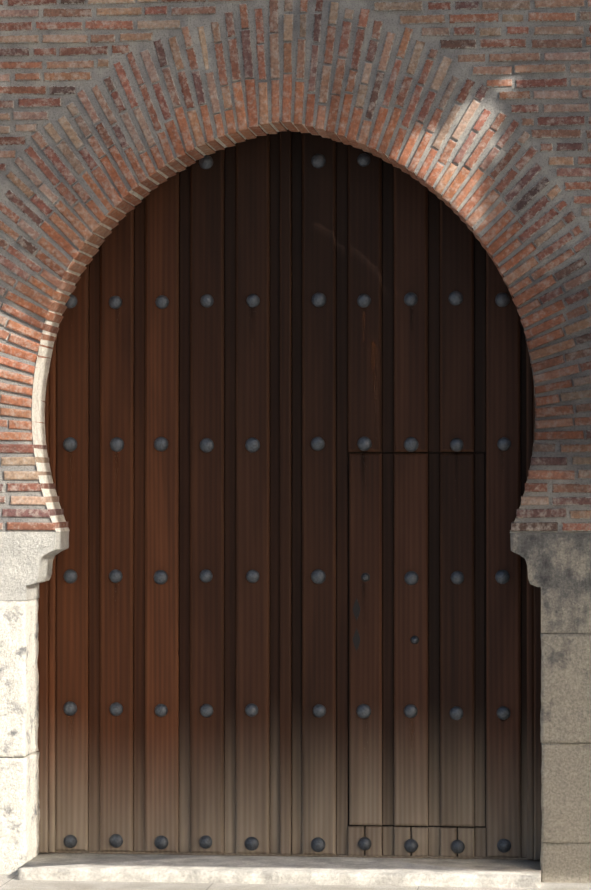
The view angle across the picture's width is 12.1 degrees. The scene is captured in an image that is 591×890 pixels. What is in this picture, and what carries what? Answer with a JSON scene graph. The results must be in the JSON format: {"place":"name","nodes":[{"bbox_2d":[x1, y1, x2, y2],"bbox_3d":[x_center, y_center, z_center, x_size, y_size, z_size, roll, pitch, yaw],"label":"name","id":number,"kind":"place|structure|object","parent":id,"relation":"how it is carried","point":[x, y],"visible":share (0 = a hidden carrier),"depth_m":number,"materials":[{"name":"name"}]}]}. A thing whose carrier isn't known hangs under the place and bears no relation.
{"place":"outdoors","nodes":[
{"label":"outdoors","id":0,"kind":"place"},
{"bbox_2d":[0,874,590,889],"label":"pavement","id":1,"kind":"structure","parent":0,"point":[10,882],"depth_m":16.15,"materials":[{"name":"stone"}]},
{"bbox_2d":[0,752,39,873],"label":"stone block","id":2,"kind":"structure","parent":1,"relation":"on","point":[19,804],"depth_m":16.66,"materials":[{"name":"stone"}]},
{"bbox_2d":[0,599,38,756],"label":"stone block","id":3,"kind":"structure","parent":2,"relation":"on","point":[19,679],"depth_m":16.67,"materials":[{"name":"stone"}]},
{"bbox_2d":[0,531,68,600],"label":"impost","id":4,"kind":"object","parent":3,"relation":"on","point":[26,561],"visible":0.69,"depth_m":16.67,"materials":[{"name":"stone"}]},
{"bbox_2d":[18,853,540,887],"bbox_3d":[-0.062,2.619,16.699,3.059,0.270,0.917,0,-1,6],"label":"threshold step","id":5,"kind":"object","parent":1,"relation":"on","point":[506,873],"visible":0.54,"depth_m":16.38,"materials":[{"name":"stone"}]},
{"bbox_2d":[0,0,590,845],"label":"mortar","id":6,"kind":"object","parent":1,"relation":"on","point":[492,102],"visible":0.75,"depth_m":16.54,"materials":[{"name":"grey concrete"}]},
{"bbox_2d":[37,130,541,859],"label":"door leaves","id":7,"kind":"object","parent":6,"relation":"attached to","point":[285,230],"visible":0.81,"depth_m":16.95,"materials":[{"name":"brown wood"}]},
{"bbox_2d":[63,153,510,853],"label":"door studs","id":8,"kind":"object","parent":7,"relation":"attached to","point":[317,575],"depth_m":16.91,"materials":[{"name":"grey metal"}]},
{"bbox_2d":[0,0,590,530],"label":"bricks","id":9,"kind":"object","parent":6,"relation":"in","point":[94,226],"visible":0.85,"depth_m":16.53,"materials":[{"name":"red brick"}]},
{"bbox_2d":[540,842,590,882],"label":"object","id":10,"kind":"structure","parent":6,"relation":"attached to","point":[565,862],"depth_m":16.29,"materials":[{"name":"stone"}]},
{"bbox_2d":[541,743,590,842],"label":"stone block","id":11,"kind":"structure","parent":10,"relation":"on","point":[566,791],"depth_m":16.30,"materials":[{"name":"stone"}]},
{"bbox_2d":[540,633,590,742],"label":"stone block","id":12,"kind":"structure","parent":11,"relation":"on","point":[565,715],"depth_m":16.30,"materials":[{"name":"stone"}]},
{"bbox_2d":[510,533,590,633],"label":"impost","id":13,"kind":"object","parent":12,"relation":"on","point":[559,568],"visible":1,"depth_m":16.32,"materials":[{"name":"stone"}]}
]}

